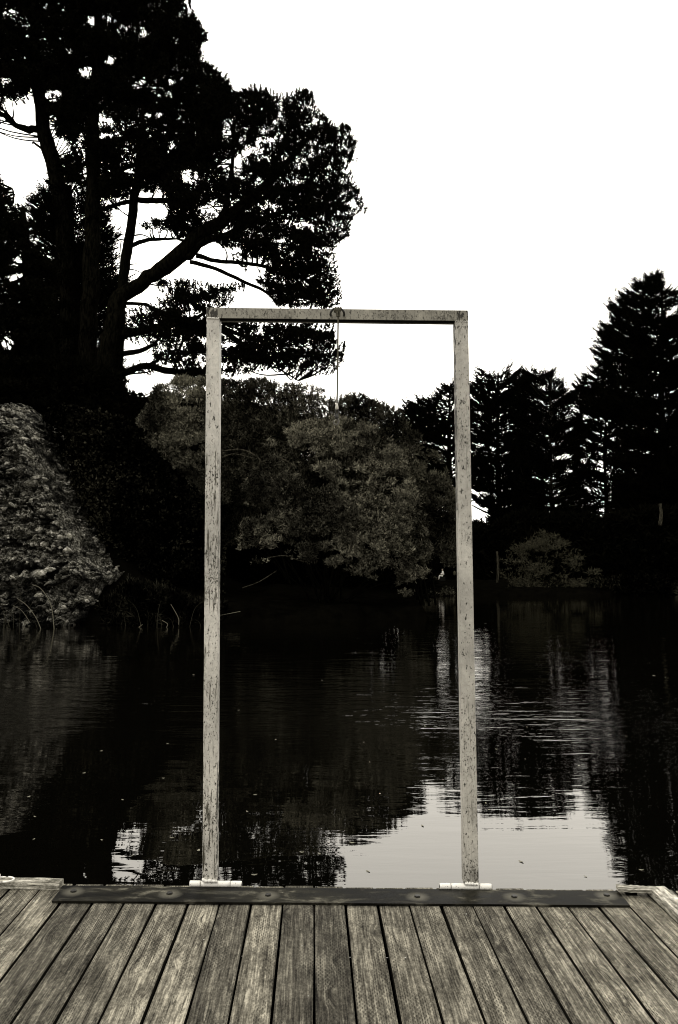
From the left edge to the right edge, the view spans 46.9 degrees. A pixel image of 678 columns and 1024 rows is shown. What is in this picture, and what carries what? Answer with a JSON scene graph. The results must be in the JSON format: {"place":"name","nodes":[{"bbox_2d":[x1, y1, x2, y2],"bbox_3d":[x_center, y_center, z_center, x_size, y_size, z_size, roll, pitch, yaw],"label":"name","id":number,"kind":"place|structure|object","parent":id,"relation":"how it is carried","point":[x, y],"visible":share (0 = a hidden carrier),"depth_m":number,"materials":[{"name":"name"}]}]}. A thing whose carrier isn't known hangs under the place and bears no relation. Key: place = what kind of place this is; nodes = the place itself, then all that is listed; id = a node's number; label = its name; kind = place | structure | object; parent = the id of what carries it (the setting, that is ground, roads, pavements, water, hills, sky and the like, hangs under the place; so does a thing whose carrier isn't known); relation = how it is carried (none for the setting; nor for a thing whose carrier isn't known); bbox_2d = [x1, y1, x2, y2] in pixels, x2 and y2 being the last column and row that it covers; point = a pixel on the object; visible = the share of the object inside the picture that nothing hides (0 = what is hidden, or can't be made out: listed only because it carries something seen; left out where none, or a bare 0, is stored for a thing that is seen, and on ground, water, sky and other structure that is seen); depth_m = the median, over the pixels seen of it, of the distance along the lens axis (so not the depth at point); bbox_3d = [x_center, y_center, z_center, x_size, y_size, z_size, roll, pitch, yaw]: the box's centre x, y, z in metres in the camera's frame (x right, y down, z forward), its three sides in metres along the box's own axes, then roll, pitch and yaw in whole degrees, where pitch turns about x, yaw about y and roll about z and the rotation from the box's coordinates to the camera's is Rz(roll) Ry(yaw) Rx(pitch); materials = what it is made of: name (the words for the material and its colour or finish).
{"place":"outdoors","nodes":[
{"label":"outdoors","id":0,"kind":"place"},
{"bbox_2d":[0,595,677,957],"bbox_3d":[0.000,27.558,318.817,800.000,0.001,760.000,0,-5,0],"label":"lake water","id":1,"kind":"structure","parent":0,"point":[354,719],"depth_m":8.54,"materials":[{"name":"black liquid"}]},
{"bbox_2d":[0,590,35,629],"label":"reed clump","id":2,"kind":"object","parent":1,"relation":"in","point":[13,616],"visible":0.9,"depth_m":27.82,"materials":[{"name":"grey plant"}]},
{"bbox_2d":[13,585,64,628],"bbox_3d":[-10.666,3.446,27.626,2.115,1.769,0.877,-3,-5,30],"label":"reed clump","id":3,"kind":"object","parent":1,"relation":"in","point":[33,613],"visible":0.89,"depth_m":27.61,"materials":[{"name":"grey plant"}]},
{"bbox_2d":[123,600,201,626],"bbox_3d":[-6.611,3.832,29.051,3.336,1.201,0.950,0,-5,0],"label":"reed clump","id":4,"kind":"object","parent":1,"relation":"in","point":[162,620],"visible":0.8,"depth_m":28.77,"materials":[{"name":"black plant"}]},
{"bbox_2d":[0,877,677,1023],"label":"wooden dock","id":5,"kind":"object","parent":1,"relation":"on","point":[99,963],"visible":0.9,"depth_m":3.05,"materials":[{"name":"grey weathered wood"}]},
{"bbox_2d":[0,874,14,882],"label":"mooring cleat","id":6,"kind":"object","parent":5,"relation":"on","point":[13,878],"visible":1,"depth_m":3.73,"materials":[{"name":"white paint"}]},
{"bbox_2d":[189,307,491,889],"bbox_3d":[0.008,0.387,3.856,1.449,2.852,0.122,0,-5,0],"label":"hoist frame","id":7,"kind":"object","parent":5,"relation":"on","point":[456,319],"visible":0.98,"depth_m":3.86,"materials":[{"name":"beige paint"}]},
{"bbox_2d":[334,307,341,408],"bbox_3d":[-0.006,-0.767,3.894,0.040,0.522,0.028,0,-5,0],"label":"rope","id":8,"kind":"object","parent":7,"relation":"hanging from","point":[337,310],"visible":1,"depth_m":3.90,"materials":[{"name":"grey fabric"}]},
{"bbox_2d":[333,409,338,424],"bbox_3d":[-0.013,-0.469,3.869,0.029,0.084,0.018,-2,-5,24],"label":"snap hook","id":9,"kind":"object","parent":8,"relation":"hanging from","point":[336,416],"visible":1,"depth_m":3.86,"materials":[{"name":"black metal"}]},
{"bbox_2d":[52,885,629,906],"bbox_3d":[0.008,1.787,3.641,2.649,0.043,0.180,0,-5,0],"label":"steel plate","id":10,"kind":"object","parent":5,"relation":"on","point":[291,896],"visible":1,"depth_m":3.63,"materials":[{"name":"black metal"}]},
{"bbox_2d":[0,0,677,522],"label":"sky","id":11,"kind":"structure","parent":0,"point":[515,168],"materials":[{"name":"white"}]},
{"bbox_2d":[62,391,674,623],"bbox_3d":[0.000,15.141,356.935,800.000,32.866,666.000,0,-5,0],"label":"ground","id":12,"kind":"structure","parent":0,"point":[269,603],"depth_m":34.85,"materials":[{"name":"soil"}]},
{"bbox_2d":[0,174,64,414],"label":"pine tree","id":13,"kind":"object","parent":12,"relation":"on","point":[33,331],"visible":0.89,"depth_m":44.41,"materials":[{"name":"black plant"}]},
{"bbox_2d":[0,0,102,356],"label":"pine tree","id":14,"kind":"object","parent":12,"relation":"on","point":[51,62],"visible":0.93,"depth_m":60.55,"materials":[{"name":"black plant"}]},
{"bbox_2d":[0,402,128,626],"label":"shrub","id":15,"kind":"object","parent":12,"relation":"on","point":[51,546],"visible":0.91,"depth_m":31.54,"materials":[{"name":"leaves"}]},
{"bbox_2d":[10,176,132,385],"bbox_3d":[-21.828,-17.893,63.676,10.062,22.380,16.658,2,-5,-25],"label":"cypress tree","id":16,"kind":"object","parent":12,"relation":"on","point":[44,213],"visible":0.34,"depth_m":61.01,"materials":[{"name":"black plant"}]},
{"bbox_2d":[0,351,204,486],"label":"dense shrub","id":17,"kind":"object","parent":12,"relation":"on","point":[94,387],"visible":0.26,"depth_m":44.63,"materials":[{"name":"black plant"}]},
{"bbox_2d":[41,401,227,594],"bbox_3d":[-9.208,-0.066,36.346,8.599,10.542,6.952,2,-5,-27],"label":"ivy thicket","id":18,"kind":"object","parent":12,"relation":"on","point":[153,503],"visible":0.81,"depth_m":34.36,"materials":[{"name":"black plant"}]},
{"bbox_2d":[64,0,234,364],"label":"pine tree","id":19,"kind":"object","parent":12,"relation":"on","point":[158,57],"visible":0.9,"depth_m":58.21,"materials":[{"name":"black plant"}]},
{"bbox_2d":[93,108,208,382],"bbox_3d":[-14.036,-18.623,57.412,9.793,23.389,7.163,0,-5,0],"label":"pine tree","id":20,"kind":"object","parent":12,"relation":"on","point":[102,191],"visible":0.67,"depth_m":57.40,"materials":[{"name":"black plant"}]},
{"bbox_2d":[93,574,232,625],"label":"shore grass","id":21,"kind":"structure","parent":12,"relation":"on","point":[145,598],"depth_m":29.49,"materials":[{"name":"black plant"}]},
{"bbox_2d":[135,374,233,537],"bbox_3d":[-7.910,-2.950,40.346,5.215,8.806,3.878,1,-5,-14],"label":"willow tree","id":22,"kind":"object","parent":12,"relation":"on","point":[178,428],"visible":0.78,"depth_m":39.52,"materials":[{"name":"grey plant"}]},
{"bbox_2d":[96,77,367,382],"bbox_3d":[-7.587,-19.341,55.805,19.605,27.159,11.593,0,-5,0],"label":"pine tree","id":23,"kind":"object","parent":12,"relation":"on","point":[304,200],"visible":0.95,"depth_m":54.25,"materials":[{"name":"black plant"}]},
{"bbox_2d":[198,405,442,603],"bbox_3d":[-1.253,-0.336,44.511,14.379,12.469,5.509,0,-5,0],"label":"dense shrub","id":24,"kind":"object","parent":12,"relation":"on","point":[242,566],"visible":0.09,"depth_m":43.77,"materials":[{"name":"black plant"}]},
{"bbox_2d":[220,375,427,586],"bbox_3d":[-1.140,-1.033,41.230,12.237,12.688,5.950,0,-5,0],"label":"willow tree","id":25,"kind":"object","parent":12,"relation":"on","point":[243,407],"visible":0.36,"depth_m":40.09,"materials":[{"name":"black plant"}]},
{"bbox_2d":[221,413,433,602],"bbox_3d":[-0.380,0.111,34.399,9.568,9.103,6.145,0,-5,0],"label":"willow tree","id":26,"kind":"object","parent":12,"relation":"on","point":[289,496],"visible":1,"depth_m":32.94,"materials":[{"name":"grey plant"}]},
{"bbox_2d":[398,428,456,605],"bbox_3d":[4.353,0.094,37.631,3.154,8.815,2.908,0,-5,0],"label":"willow tree","id":27,"kind":"object","parent":12,"relation":"on","point":[440,528],"visible":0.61,"depth_m":37.04,"materials":[{"name":"black plant"}]},
{"bbox_2d":[397,377,477,513],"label":"cypress tree","id":28,"kind":"object","parent":12,"relation":"on","point":[423,416],"visible":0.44,"depth_m":111.84,"materials":[{"name":"black plant"}]},
{"bbox_2d":[428,585,456,595],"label":"shrub","id":29,"kind":"object","parent":12,"relation":"on","point":[447,591],"visible":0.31,"depth_m":70.63,"materials":[{"name":"black plant"}]},
{"bbox_2d":[439,538,456,569],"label":"leafy shrub","id":30,"kind":"object","parent":12,"relation":"on","point":[449,560],"visible":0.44,"depth_m":75.01,"materials":[{"name":"black plant"}]},
{"bbox_2d":[496,551,498,582],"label":"dead trunk","id":31,"kind":"object","parent":12,"relation":"on","point":[497,576],"visible":0.96,"depth_m":82.70,"materials":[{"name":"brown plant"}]},
{"bbox_2d":[469,359,536,522],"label":"cypress tree","id":32,"kind":"object","parent":12,"relation":"on","point":[489,462],"visible":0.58,"depth_m":117.19,"materials":[{"name":"black plant"}]},
{"bbox_2d":[491,529,601,587],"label":"twiggy shrub","id":33,"kind":"object","parent":12,"relation":"on","point":[533,568],"visible":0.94,"depth_m":76.60,"materials":[{"name":"grey plant"}]},
{"bbox_2d":[506,364,594,514],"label":"cypress tree","id":34,"kind":"object","parent":12,"relation":"on","point":[542,425],"visible":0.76,"depth_m":114.13,"materials":[{"name":"black plant"}]},
{"bbox_2d":[425,502,677,579],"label":"dense shrub","id":35,"kind":"object","parent":12,"relation":"on","point":[604,541],"visible":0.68,"depth_m":96.92,"materials":[{"name":"black plant"}]},
{"bbox_2d":[568,405,635,514],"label":"cypress tree","id":36,"kind":"object","parent":12,"relation":"on","point":[597,478],"visible":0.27,"depth_m":123.50,"materials":[{"name":"black plant"}]},
{"bbox_2d":[569,265,677,549],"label":"cypress tree","id":37,"kind":"object","parent":12,"relation":"on","point":[640,357],"visible":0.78,"depth_m":107.79,"materials":[{"name":"black plant"}]},
{"bbox_2d":[658,503,662,525],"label":"dead trunk","id":38,"kind":"object","parent":12,"relation":"on","point":[660,515],"visible":1,"depth_m":74.10,"materials":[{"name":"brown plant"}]}
]}

